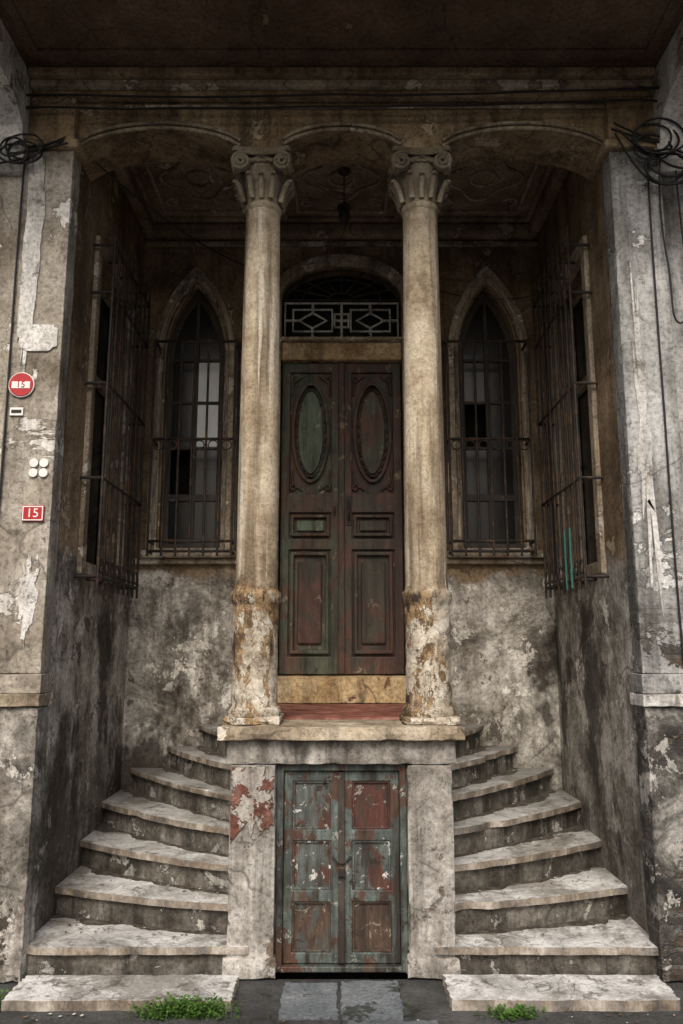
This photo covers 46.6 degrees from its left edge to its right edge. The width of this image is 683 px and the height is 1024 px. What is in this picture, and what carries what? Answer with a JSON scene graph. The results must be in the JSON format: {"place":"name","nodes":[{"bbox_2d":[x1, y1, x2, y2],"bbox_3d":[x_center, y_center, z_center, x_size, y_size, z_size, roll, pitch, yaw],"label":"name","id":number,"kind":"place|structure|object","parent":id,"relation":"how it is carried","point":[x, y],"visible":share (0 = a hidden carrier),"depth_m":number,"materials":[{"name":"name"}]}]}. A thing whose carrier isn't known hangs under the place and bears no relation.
{"place":"outdoors","nodes":[
{"label":"outdoors","id":0,"kind":"place"},
{"bbox_2d":[35,165,145,932],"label":"recess wall","id":1,"kind":"structure","parent":0,"point":[83,760],"depth_m":5.27,"materials":[{"name":"brown paint"}]},
{"bbox_2d":[86,297,109,564],"bbox_3d":[-1.887,-0.672,5.863,0.005,2.240,0.920,0,-10,0],"label":"side window glass","id":2,"kind":"object","parent":1,"relation":"attached to","point":[94,500],"depth_m":6.13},
{"bbox_2d":[93,284,115,566],"bbox_3d":[-1.860,-0.672,5.863,0.040,2.220,0.900,0,-10,0],"label":"side window sash","id":3,"kind":"object","parent":1,"relation":"attached to","point":[106,298],"visible":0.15,"depth_m":6.22,"materials":[{"name":"brown wood"}]},
{"bbox_2d":[77,235,135,581],"bbox_3d":[-1.725,-0.682,5.865,0.070,2.380,1.040,0,-10,0],"label":"side window frame","id":4,"kind":"object","parent":1,"relation":"attached to","point":[103,255],"visible":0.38,"depth_m":5.47,"materials":[{"name":"stone"}]},
{"bbox_2d":[74,223,150,598],"bbox_3d":[-1.640,-0.673,5.800,0.160,2.540,1.026,0,-10,0],"label":"iron window grille","id":5,"kind":"object","parent":1,"relation":"attached to","point":[113,583],"visible":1,"depth_m":5.72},
{"bbox_2d":[78,102,604,180],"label":"arcade beam","id":6,"kind":"structure","parent":1,"relation":"attached to","point":[268,128],"depth_m":5.17,"materials":[{"name":"paint"}]},
{"bbox_2d":[79,121,603,146],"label":"arch mouldings","id":7,"kind":"object","parent":6,"relation":"attached to","point":[90,138],"visible":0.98,"depth_m":5.12,"materials":[{"name":"stone"}]},
{"bbox_2d":[79,105,603,108],"bbox_3d":[0.000,-2.635,5.157,3.990,0.025,0.015,0,-10,0],"label":"cornice band","id":8,"kind":"object","parent":6,"relation":"attached to","point":[493,107],"visible":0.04,"depth_m":5.15,"materials":[{"name":"stone"}]},
{"bbox_2d":[23,972,434,978],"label":"ground","id":9,"kind":"structure","parent":0,"point":[341,975],"depth_m":4.58,"materials":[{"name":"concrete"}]},
{"bbox_2d":[0,176,21,673],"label":"facade wall","id":10,"kind":"structure","parent":9,"relation":"on","point":[10,191],"depth_m":4.97,"materials":[{"name":"paint"}]},
{"bbox_2d":[0,19,32,175],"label":"corbel bracket","id":11,"kind":"object","parent":10,"relation":"attached to","point":[15,86],"visible":0.68,"depth_m":4.94,"materials":[{"name":"white paint"}]},
{"bbox_2d":[0,0,682,68],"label":"overhang soffit","id":12,"kind":"structure","parent":10,"relation":"attached to","point":[341,24],"depth_m":4.74,"materials":[{"name":"brown paint"}]},
{"bbox_2d":[28,67,654,79],"bbox_3d":[0.000,-2.794,5.114,3.990,0.054,0.155,0,-10,0],"label":"cornice band","id":13,"kind":"object","parent":10,"relation":"attached to","point":[341,73],"visible":0.56,"depth_m":5.04,"materials":[{"name":"paint"}]},
{"bbox_2d":[30,80,652,90],"bbox_3d":[0.000,-2.742,5.128,3.990,0.045,0.110,0,-10,0],"label":"cornice band","id":14,"kind":"object","parent":10,"relation":"attached to","point":[280,85],"visible":0.66,"depth_m":5.08,"materials":[{"name":"stone"}]},
{"bbox_2d":[33,91,650,101],"bbox_3d":[0.000,-2.693,5.142,3.990,0.045,0.065,0,-10,0],"label":"cornice band","id":15,"kind":"object","parent":10,"relation":"attached to","point":[549,96],"visible":0.56,"depth_m":5.11,"materials":[{"name":"paint"}]},
{"bbox_2d":[120,237,562,789],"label":"wall","id":16,"kind":"structure","parent":9,"relation":"on","point":[503,659],"depth_m":6.41,"materials":[{"name":"brown paint"}]},
{"bbox_2d":[170,450,189,493],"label":"window pane","id":17,"kind":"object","parent":16,"relation":"attached to","point":[184,470],"depth_m":6.92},
{"bbox_2d":[145,266,234,549],"bbox_3d":[-1.250,-0.883,6.672,0.690,2.535,0.062,0,-10,0],"label":"window surround","id":18,"kind":"object","parent":16,"relation":"attached to","point":[202,274],"visible":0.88,"depth_m":6.67,"materials":[{"name":"stone"}]},
{"bbox_2d":[150,273,228,549],"bbox_3d":[-1.250,-0.861,6.633,0.600,2.437,0.028,0,-10,0],"label":"window surround roll","id":19,"kind":"object","parent":18,"relation":"attached to","point":[187,285],"depth_m":6.62,"materials":[{"name":"brown stone"}]},
{"bbox_2d":[162,291,224,547],"bbox_3d":[-1.250,-0.801,6.789,0.496,2.312,0.040,0,-10,0],"label":"window sash","id":20,"kind":"object","parent":16,"relation":"attached to","point":[185,315],"depth_m":6.76,"materials":[{"name":"brown wood"}]},
{"bbox_2d":[168,502,188,543],"bbox_3d":[-1.361,0.091,6.631,0.198,0.380,0.007,0,-10,0],"label":"pane","id":21,"kind":"object","parent":20,"relation":"attached to","point":[182,519],"visible":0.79,"depth_m":6.63,"materials":[{"name":"grey glass"}]},
{"bbox_2d":[190,302,200,543],"bbox_3d":[-1.250,-0.785,6.786,0.032,2.140,0.036,0,-10,0],"label":"window mullion","id":22,"kind":"structure","parent":20,"relation":"attached to","point":[198,321],"depth_m":6.78,"materials":[{"name":"brown wood"}]},
{"bbox_2d":[193,502,215,543],"bbox_3d":[-1.139,0.091,6.631,0.198,0.380,0.007,0,-10,0],"label":"pane","id":23,"kind":"object","parent":20,"relation":"attached to","point":[210,507],"visible":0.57,"depth_m":6.63,"materials":[{"name":"grey glass"}]},
{"bbox_2d":[195,450,216,493],"bbox_3d":[-1.139,-0.332,6.707,0.198,0.400,0.007,0,-10,0],"label":"pane","id":24,"kind":"object","parent":20,"relation":"attached to","point":[211,470],"visible":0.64,"depth_m":6.70,"materials":[{"name":"grey glass"}]},
{"bbox_2d":[196,405,217,446],"bbox_3d":[-1.139,-0.735,6.780,0.198,0.380,0.007,0,-10,0],"label":"pane","id":25,"kind":"object","parent":20,"relation":"attached to","point":[212,420],"visible":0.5,"depth_m":6.78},
{"bbox_2d":[198,363,219,401],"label":"pane","id":26,"kind":"object","parent":20,"relation":"attached to","point":[213,384],"visible":0.64,"depth_m":6.84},
{"bbox_2d":[146,339,241,555],"bbox_3d":[-1.185,-0.520,6.503,0.714,1.800,0.265,0,-10,0],"label":"iron window grille","id":27,"kind":"object","parent":16,"relation":"attached to","point":[203,540],"visible":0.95,"depth_m":6.38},
{"bbox_2d":[283,270,399,336],"bbox_3d":[0.000,-1.773,6.972,1.040,0.750,0.153,0,-10,0],"label":"fanlight grille","id":28,"kind":"object","parent":16,"relation":"attached to","point":[341,306],"visible":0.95,"depth_m":7.01,"materials":[{"name":"grey metal"}]},
{"bbox_2d":[277,254,405,586],"bbox_3d":[0.000,-0.364,6.582,1.200,3.800,0.062,0,-10,0],"label":"portal surround","id":29,"kind":"object","parent":16,"relation":"attached to","point":[294,272],"visible":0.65,"depth_m":6.85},
{"bbox_2d":[278,363,337,673],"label":"stiles","id":30,"kind":"object","parent":29,"relation":"attached to","point":[308,503],"visible":1,"depth_m":6.59,"materials":[{"name":"green paint"}]},
{"bbox_2d":[289,552,328,653],"bbox_3d":[-0.261,0.740,6.479,0.320,0.830,0.043,0,-10,0],"label":"moulding","id":31,"kind":"object","parent":30,"relation":"attached to","point":[291,650],"visible":1,"depth_m":6.46,"materials":[{"name":"green paint"}]},
{"bbox_2d":[296,392,386,643],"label":"panels","id":32,"kind":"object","parent":30,"relation":"attached to","point":[309,589],"depth_m":6.53,"materials":[{"name":"green paint"}]},
{"bbox_2d":[278,374,339,674],"bbox_3d":[-0.261,0.019,6.651,0.498,2.640,0.050,0,-10,0],"label":"leaf","id":33,"kind":"object","parent":29,"relation":"attached to","point":[308,488],"visible":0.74,"depth_m":6.62,"materials":[{"name":"green paint"}]},
{"bbox_2d":[291,382,329,483],"bbox_3d":[-0.261,-0.674,6.724,0.330,0.880,0.046,0,-10,0],"label":"oval moulding","id":34,"kind":"object","parent":33,"relation":"attached to","point":[321,470],"visible":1,"depth_m":6.70,"materials":[{"name":"green paint"}]},
{"bbox_2d":[338,362,344,673],"bbox_3d":[0.000,0.012,6.599,0.056,2.625,0.055,0,-10,0],"label":"astragal","id":35,"kind":"object","parent":29,"relation":"on","point":[341,517],"visible":1,"depth_m":6.57,"materials":[{"name":"brown paint"}]},
{"bbox_2d":[281,342,401,363],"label":"portal lintel","id":36,"kind":"structure","parent":29,"relation":"attached to","point":[338,352],"depth_m":6.77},
{"bbox_2d":[343,374,404,674],"bbox_3d":[0.261,0.019,6.651,0.498,2.640,0.050,0,-10,0],"label":"leaf","id":37,"kind":"object","parent":29,"relation":"attached to","point":[374,488],"visible":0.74,"depth_m":6.62,"materials":[{"name":"brown paint"}]},
{"bbox_2d":[353,382,391,483],"bbox_3d":[0.261,-0.674,6.724,0.330,0.880,0.046,0,-10,0],"label":"oval moulding","id":38,"kind":"object","parent":37,"relation":"attached to","point":[361,470],"visible":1,"depth_m":6.70,"materials":[{"name":"brown paint"}]},
{"bbox_2d":[345,363,404,673],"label":"stiles","id":39,"kind":"object","parent":29,"relation":"attached to","point":[376,503],"visible":1,"depth_m":6.58,"materials":[{"name":"brown paint"}]},
{"bbox_2d":[354,552,393,653],"bbox_3d":[0.261,0.740,6.479,0.320,0.830,0.043,0,-10,0],"label":"moulding","id":40,"kind":"object","parent":39,"relation":"attached to","point":[391,650],"visible":1,"depth_m":6.46,"materials":[{"name":"brown paint"}]},
{"bbox_2d":[145,241,537,246],"bbox_3d":[0.000,-2.342,6.935,3.430,0.040,0.038,0,-10,0],"label":"cove fillet","id":41,"kind":"object","parent":16,"relation":"attached to","point":[345,243],"visible":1,"depth_m":6.92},
{"bbox_2d":[465,405,485,446],"bbox_3d":[1.250,-0.775,7.018,1.000,2.800,0.040,0,-10,0],"label":"window pane","id":42,"kind":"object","parent":16,"relation":"attached to","point":[469,421],"depth_m":7.00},
{"bbox_2d":[441,339,536,555],"bbox_3d":[1.185,-0.519,6.504,0.714,1.800,0.265,0,-10,0],"label":"iron window grille","id":43,"kind":"object","parent":16,"relation":"attached to","point":[479,540],"visible":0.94,"depth_m":6.38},
{"bbox_2d":[458,291,520,547],"bbox_3d":[1.250,-0.801,6.789,0.496,2.312,0.040,0,-10,0],"label":"window sash","id":44,"kind":"object","parent":16,"relation":"attached to","point":[495,312],"depth_m":6.76,"materials":[{"name":"brown wood"}]},
{"bbox_2d":[463,363,484,401],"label":"pane","id":45,"kind":"object","parent":44,"relation":"attached to","point":[469,384],"visible":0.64,"depth_m":6.84,"materials":[{"name":"grey glass"}]},
{"bbox_2d":[466,450,487,493],"bbox_3d":[1.139,-0.332,6.707,0.198,0.400,0.007,0,-10,0],"label":"pane","id":46,"kind":"object","parent":44,"relation":"attached to","point":[472,473],"visible":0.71,"depth_m":6.70,"materials":[{"name":"grey glass"}]},
{"bbox_2d":[467,502,489,543],"bbox_3d":[1.139,0.091,6.631,0.198,0.380,0.007,0,-10,0],"label":"pane","id":47,"kind":"object","parent":44,"relation":"attached to","point":[473,519],"visible":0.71,"depth_m":6.63,"materials":[{"name":"grey glass"}]},
{"bbox_2d":[482,302,492,543],"bbox_3d":[1.250,-0.785,6.786,0.032,2.140,0.036,0,-10,0],"label":"window mullion","id":48,"kind":"structure","parent":44,"relation":"attached to","point":[484,322],"depth_m":6.78,"materials":[{"name":"brown wood"}]},
{"bbox_2d":[492,450,512,493],"bbox_3d":[1.361,-0.332,6.707,0.198,0.400,0.007,0,-10,0],"label":"pane","id":49,"kind":"object","parent":44,"relation":"attached to","point":[498,478],"visible":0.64,"depth_m":6.70,"materials":[{"name":"grey glass"}]},
{"bbox_2d":[494,502,514,543],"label":"pane","id":50,"kind":"object","parent":44,"relation":"attached to","point":[499,520],"visible":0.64,"depth_m":6.63,"materials":[{"name":"grey glass"}]},
{"bbox_2d":[448,266,537,549],"bbox_3d":[1.250,-0.883,6.672,0.690,2.535,0.062,0,-10,0],"label":"window surround","id":51,"kind":"object","parent":16,"relation":"attached to","point":[480,274],"visible":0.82,"depth_m":6.67,"materials":[{"name":"stone"}]},
{"bbox_2d":[454,273,532,549],"bbox_3d":[1.250,-0.861,6.633,0.600,2.437,0.028,0,-10,0],"label":"window surround roll","id":52,"kind":"object","parent":51,"relation":"attached to","point":[495,285],"depth_m":6.62,"materials":[{"name":"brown stone"}]},
{"bbox_2d":[661,176,682,472],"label":"facade wall","id":53,"kind":"structure","parent":9,"relation":"on","point":[674,245],"depth_m":4.97,"materials":[{"name":"grey paint"}]},
{"bbox_2d":[650,19,682,175],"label":"corbel bracket","id":54,"kind":"object","parent":53,"relation":"attached to","point":[667,79],"visible":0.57,"depth_m":4.93,"materials":[{"name":"white paint"}]},
{"bbox_2d":[0,87,682,660],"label":"electric cables","id":55,"kind":"object","parent":54,"relation":"attached to","point":[648,153],"visible":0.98,"depth_m":4.97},
{"bbox_2d":[0,979,682,1023],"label":"pavement","id":56,"kind":"structure","parent":0,"point":[421,999],"depth_m":3.85,"materials":[{"name":"stone"}]},
{"bbox_2d":[0,706,48,982],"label":"pilaster plinth","id":57,"kind":"structure","parent":56,"relation":"on","point":[23,738],"depth_m":4.33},
{"bbox_2d":[0,673,51,693],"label":"pilaster base fillet","id":58,"kind":"object","parent":57,"relation":"on","point":[19,683],"visible":0.87,"depth_m":4.45,"materials":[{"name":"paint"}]},
{"bbox_2d":[0,151,80,673],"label":"pilaster","id":59,"kind":"object","parent":58,"relation":"on","point":[36,430],"visible":0.89,"depth_m":4.73,"materials":[{"name":"paint"}]},
{"bbox_2d":[17,554,39,647],"bbox_3d":[-1.799,0.508,4.547,0.121,0.539,0.008,0,-10,0],"label":"loose white coat","id":60,"kind":"object","parent":59,"relation":"attached to","point":[27,597],"visible":1,"depth_m":4.55,"materials":[{"name":"paint"}]},
{"bbox_2d":[17,152,45,371],"bbox_3d":[-1.916,-1.520,4.899,0.124,1.540,0.010,0,-10,0],"label":"loose white coat","id":61,"kind":"object","parent":59,"relation":"attached to","point":[32,237],"visible":0.91,"depth_m":4.92,"materials":[{"name":"paint"}]},
{"bbox_2d":[19,324,57,351],"bbox_3d":[-1.840,-1.058,4.817,0.230,0.170,0.010,0,-10,0],"label":"paint patch","id":62,"kind":"object","parent":59,"relation":"attached to","point":[38,337],"visible":1,"depth_m":4.81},
{"bbox_2d":[25,139,87,164],"bbox_3d":[-1.865,-2.317,5.107,0.410,0.060,0.205,0,-10,0],"label":"impost","id":63,"kind":"object","parent":59,"relation":"on","point":[75,146],"visible":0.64,"depth_m":5.02,"materials":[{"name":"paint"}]},
{"bbox_2d":[27,97,79,138],"bbox_3d":[-1.863,-2.503,5.144,0.315,0.320,0.145,0,-10,0],"label":"pilaster head","id":64,"kind":"object","parent":63,"relation":"on","point":[50,123],"visible":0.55,"depth_m":5.08},
{"bbox_2d":[0,693,52,706],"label":"pilaster base moulding","id":65,"kind":"object","parent":57,"relation":"on","point":[23,700],"visible":0.91,"depth_m":4.41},
{"bbox_2d":[1,974,238,1011],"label":"slab","id":66,"kind":"structure","parent":56,"relation":"on","point":[37,993],"depth_m":3.98,"materials":[{"name":"grey stone"}]},
{"bbox_2d":[24,724,247,977],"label":"curved stone staircase","id":67,"kind":"structure","parent":56,"relation":"on","point":[102,894],"depth_m":4.75,"materials":[{"name":"grey stone"}]},
{"bbox_2d":[128,992,269,1021],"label":"weeds","id":68,"kind":"object","parent":56,"relation":"on","point":[193,1008],"visible":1,"depth_m":3.80,"materials":[{"name":"green plant"}]},
{"bbox_2d":[278,982,338,1019],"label":"slab","id":69,"kind":"structure","parent":56,"relation":"on","point":[305,1001],"depth_m":3.95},
{"bbox_2d":[217,703,464,978],"bbox_3d":[0.001,1.997,5.226,1.384,1.322,1.898,0,-10,0],"label":"column pedestal","id":70,"kind":"object","parent":56,"relation":"on","point":[342,733],"depth_m":4.38,"materials":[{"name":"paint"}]},
{"bbox_2d":[222,713,283,724],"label":"plinth","id":71,"kind":"structure","parent":70,"relation":"on","point":[268,720],"depth_m":4.50,"materials":[{"name":"stone"}]},
{"bbox_2d":[227,155,286,716],"bbox_3d":[-0.515,-0.544,4.968,0.323,3.530,0.320,0,-10,0],"label":"shaft","id":72,"kind":"object","parent":71,"relation":"on","point":[255,596],"visible":0.99,"depth_m":4.82,"materials":[{"name":"stone"}]},
{"bbox_2d":[230,150,294,194],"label":"volutes","id":73,"kind":"object","parent":72,"relation":"attached to","point":[240,155],"visible":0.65,"depth_m":5.08,"materials":[{"name":"stone"}]},
{"bbox_2d":[232,150,294,214],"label":"acanthus leaves","id":74,"kind":"object","parent":72,"relation":"on","point":[286,196],"visible":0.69,"depth_m":5.15,"materials":[{"name":"stone"}]},
{"bbox_2d":[294,783,388,948],"bbox_3d":[0.000,1.973,4.443,0.558,0.910,0.008,0,-10,0],"label":"basement door","id":75,"kind":"structure","parent":70,"relation":"attached to","point":[312,868],"depth_m":4.44,"materials":[{"name":"grey paint"}]},
{"bbox_2d":[275,763,407,971],"bbox_3d":[0.000,1.967,4.433,0.728,1.089,0.090,0,-10,0],"label":"frame","id":76,"kind":"object","parent":70,"relation":"attached to","point":[341,967],"visible":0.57,"depth_m":4.38,"materials":[{"name":"teal paint"}]},
{"bbox_2d":[282,771,339,962],"bbox_3d":[-0.167,1.972,4.437,0.314,1.010,0.040,0,-10,0],"label":"leaf","id":77,"kind":"object","parent":76,"relation":"attached to","point":[291,835],"visible":0.91,"depth_m":4.41,"materials":[{"name":"teal paint"}]},
{"bbox_2d":[338,772,344,962],"bbox_3d":[0.000,1.968,4.415,0.036,1.000,0.025,0,-10,0],"label":"bar","id":78,"kind":"object","parent":76,"relation":"attached to","point":[341,858],"visible":1,"depth_m":4.41,"materials":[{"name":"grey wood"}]},
{"bbox_2d":[343,771,400,962],"bbox_3d":[0.167,1.972,4.437,0.314,1.010,0.040,0,-10,0],"label":"leaf","id":79,"kind":"object","parent":76,"relation":"attached to","point":[391,835],"visible":0.88,"depth_m":4.41,"materials":[{"name":"teal paint"}]},
{"bbox_2d":[277,675,405,702],"bbox_3d":[0.000,1.407,6.303,1.205,0.212,0.306,0,-10,0],"label":"portal threshold","id":80,"kind":"object","parent":70,"relation":"on","point":[342,689],"visible":0.71,"depth_m":6.16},
{"bbox_2d":[399,713,460,724],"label":"plinth","id":81,"kind":"structure","parent":70,"relation":"on","point":[448,720],"depth_m":4.50,"materials":[{"name":"stone"}]},
{"bbox_2d":[396,155,455,716],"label":"column","id":82,"kind":"structure","parent":81,"relation":"on","point":[426,597],"depth_m":4.82,"materials":[{"name":"stone"}]},
{"bbox_2d":[388,150,450,214],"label":"acanthus leaves","id":83,"kind":"object","parent":82,"relation":"on","point":[396,196],"visible":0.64,"depth_m":5.15,"materials":[{"name":"stone"}]},
{"bbox_2d":[388,150,452,194],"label":"volutes","id":84,"kind":"object","parent":82,"relation":"attached to","point":[442,155],"visible":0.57,"depth_m":5.08,"materials":[{"name":"stone"}]},
{"bbox_2d":[340,980,403,1020],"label":"slab","id":85,"kind":"structure","parent":56,"relation":"on","point":[369,1000],"depth_m":3.94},
{"bbox_2d":[435,724,658,974],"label":"curved stone staircase","id":86,"kind":"structure","parent":56,"relation":"on","point":[497,915],"depth_m":4.75,"materials":[{"name":"grey stone"}]},
{"bbox_2d":[442,974,680,1011],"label":"slab","id":87,"kind":"structure","parent":56,"relation":"on","point":[616,993],"depth_m":3.96,"materials":[{"name":"grey stone"}]},
{"bbox_2d":[634,705,682,982],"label":"pilaster plinth","id":88,"kind":"structure","parent":56,"relation":"on","point":[659,741],"depth_m":4.33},
{"bbox_2d":[630,673,682,693],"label":"pilaster base fillet","id":89,"kind":"object","parent":88,"relation":"on","point":[643,683],"visible":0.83,"depth_m":4.45,"materials":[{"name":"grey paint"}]},
{"bbox_2d":[602,151,682,673],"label":"pilaster","id":90,"kind":"object","parent":89,"relation":"on","point":[656,644],"visible":0.95,"depth_m":4.77,"materials":[{"name":"grey paint"}]},
{"bbox_2d":[595,139,655,164],"bbox_3d":[1.865,-2.317,5.107,0.410,0.060,0.205,0,-10,0],"label":"impost","id":91,"kind":"object","parent":90,"relation":"on","point":[607,146],"visible":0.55,"depth_m":5.01,"materials":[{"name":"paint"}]},
{"bbox_2d":[603,97,655,138],"bbox_3d":[1.863,-2.503,5.144,0.315,0.320,0.145,0,-10,0],"label":"pilaster head","id":92,"kind":"object","parent":91,"relation":"on","point":[632,115],"visible":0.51,"depth_m":5.08},
{"bbox_2d":[629,260,663,618],"bbox_3d":[1.798,-0.474,4.719,0.100,2.203,0.008,0,-10,0],"label":"loose white coat","id":93,"kind":"object","parent":90,"relation":"hanging from","point":[644,453],"visible":1,"depth_m":4.69,"materials":[{"name":"paint"}]},
{"bbox_2d":[630,693,682,706],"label":"pilaster base moulding","id":94,"kind":"object","parent":88,"relation":"on","point":[657,700],"visible":0.78,"depth_m":4.40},
{"bbox_2d":[537,165,649,933],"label":"recess wall","id":95,"kind":"structure","parent":0,"point":[598,738],"depth_m":5.27,"materials":[{"name":"brown paint"}]},
{"bbox_2d":[532,223,608,598],"bbox_3d":[1.633,-0.672,5.804,0.173,2.540,1.026,0,-10,0],"label":"iron window grille","id":96,"kind":"object","parent":95,"relation":"attached to","point":[567,569],"visible":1,"depth_m":5.70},
{"bbox_2d":[547,235,605,581],"bbox_3d":[1.725,-0.682,5.865,0.070,2.380,1.040,0,-10,0],"label":"side window frame","id":97,"kind":"object","parent":95,"relation":"attached to","point":[579,255],"visible":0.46,"depth_m":5.49,"materials":[{"name":"stone"}]},
{"bbox_2d":[567,284,589,566],"bbox_3d":[1.860,-0.672,5.863,0.040,2.220,0.900,0,-10,0],"label":"side window sash","id":98,"kind":"object","parent":95,"relation":"attached to","point":[580,389],"visible":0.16,"depth_m":6.24,"materials":[{"name":"brown wood"}]},
{"bbox_2d":[573,297,596,564],"bbox_3d":[1.887,-0.672,5.863,0.005,2.240,0.920,0,-10,0],"label":"side window glass","id":99,"kind":"object","parent":95,"relation":"attached to","point":[588,499],"depth_m":6.13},
{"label":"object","id":100,"kind":"object","parent":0,"visible":0},
{"bbox_3d":[0.000,-4.077,7.934,14.000,3.379,4.970,0,-10,0],"label":"main upper wall","id":101,"kind":"object","parent":100,"relation":"on","visible":0},
{"bbox_2d":[130,162,552,222],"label":"recess ceiling","id":102,"kind":"structure","parent":101,"relation":"attached to","point":[318,178],"depth_m":6.42,"materials":[{"name":"paint"}]},
{"bbox_2d":[114,166,153,232],"bbox_3d":[-1.669,-2.575,6.195,0.099,0.124,1.350,0,-10,0],"label":"side cove moulding","id":103,"kind":"object","parent":102,"relation":"attached to","point":[125,177],"visible":0.55,"depth_m":6.35,"materials":[{"name":"paint"}]},
{"bbox_2d":[129,165,245,221],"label":"ceiling molding","id":104,"kind":"structure","parent":102,"relation":"attached to","point":[142,189],"depth_m":6.79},
{"bbox_2d":[159,162,241,206],"bbox_3d":[-1.120,-2.623,6.244,0.685,0.023,0.785,0,-10,0],"label":"ceiling ornament","id":105,"kind":"object","parent":102,"relation":"attached to","point":[177,200],"visible":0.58,"depth_m":6.33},
{"bbox_2d":[300,164,382,206],"bbox_3d":[0.000,-2.623,6.244,0.685,0.023,0.785,0,-10,0],"label":"ceiling ornament","id":106,"kind":"object","parent":102,"relation":"attached to","point":[309,200],"visible":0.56,"depth_m":6.34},
{"bbox_2d":[145,223,537,239],"bbox_3d":[0.000,-2.449,6.919,3.420,0.124,0.109,0,-10,0],"label":"cove moulding","id":107,"kind":"object","parent":102,"relation":"attached to","point":[359,231],"visible":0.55,"depth_m":6.87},
{"bbox_2d":[283,208,399,221],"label":"ceiling molding","id":108,"kind":"structure","parent":102,"relation":"attached to","point":[287,218],"depth_m":6.79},
{"bbox_2d":[441,162,523,206],"bbox_3d":[1.120,-2.623,6.244,0.685,0.023,0.785,0,-10,0],"label":"ceiling ornament","id":109,"kind":"object","parent":102,"relation":"attached to","point":[505,200],"visible":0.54,"depth_m":6.33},
{"bbox_2d":[437,165,553,221],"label":"ceiling molding","id":110,"kind":"structure","parent":102,"relation":"attached to","point":[539,191],"depth_m":6.79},
{"bbox_2d":[529,166,568,232],"bbox_3d":[1.669,-2.575,6.195,0.099,0.124,1.350,0,-10,0],"label":"side cove moulding","id":111,"kind":"object","parent":102,"relation":"attached to","point":[554,184],"visible":0.56,"depth_m":6.33,"materials":[{"name":"paint"}]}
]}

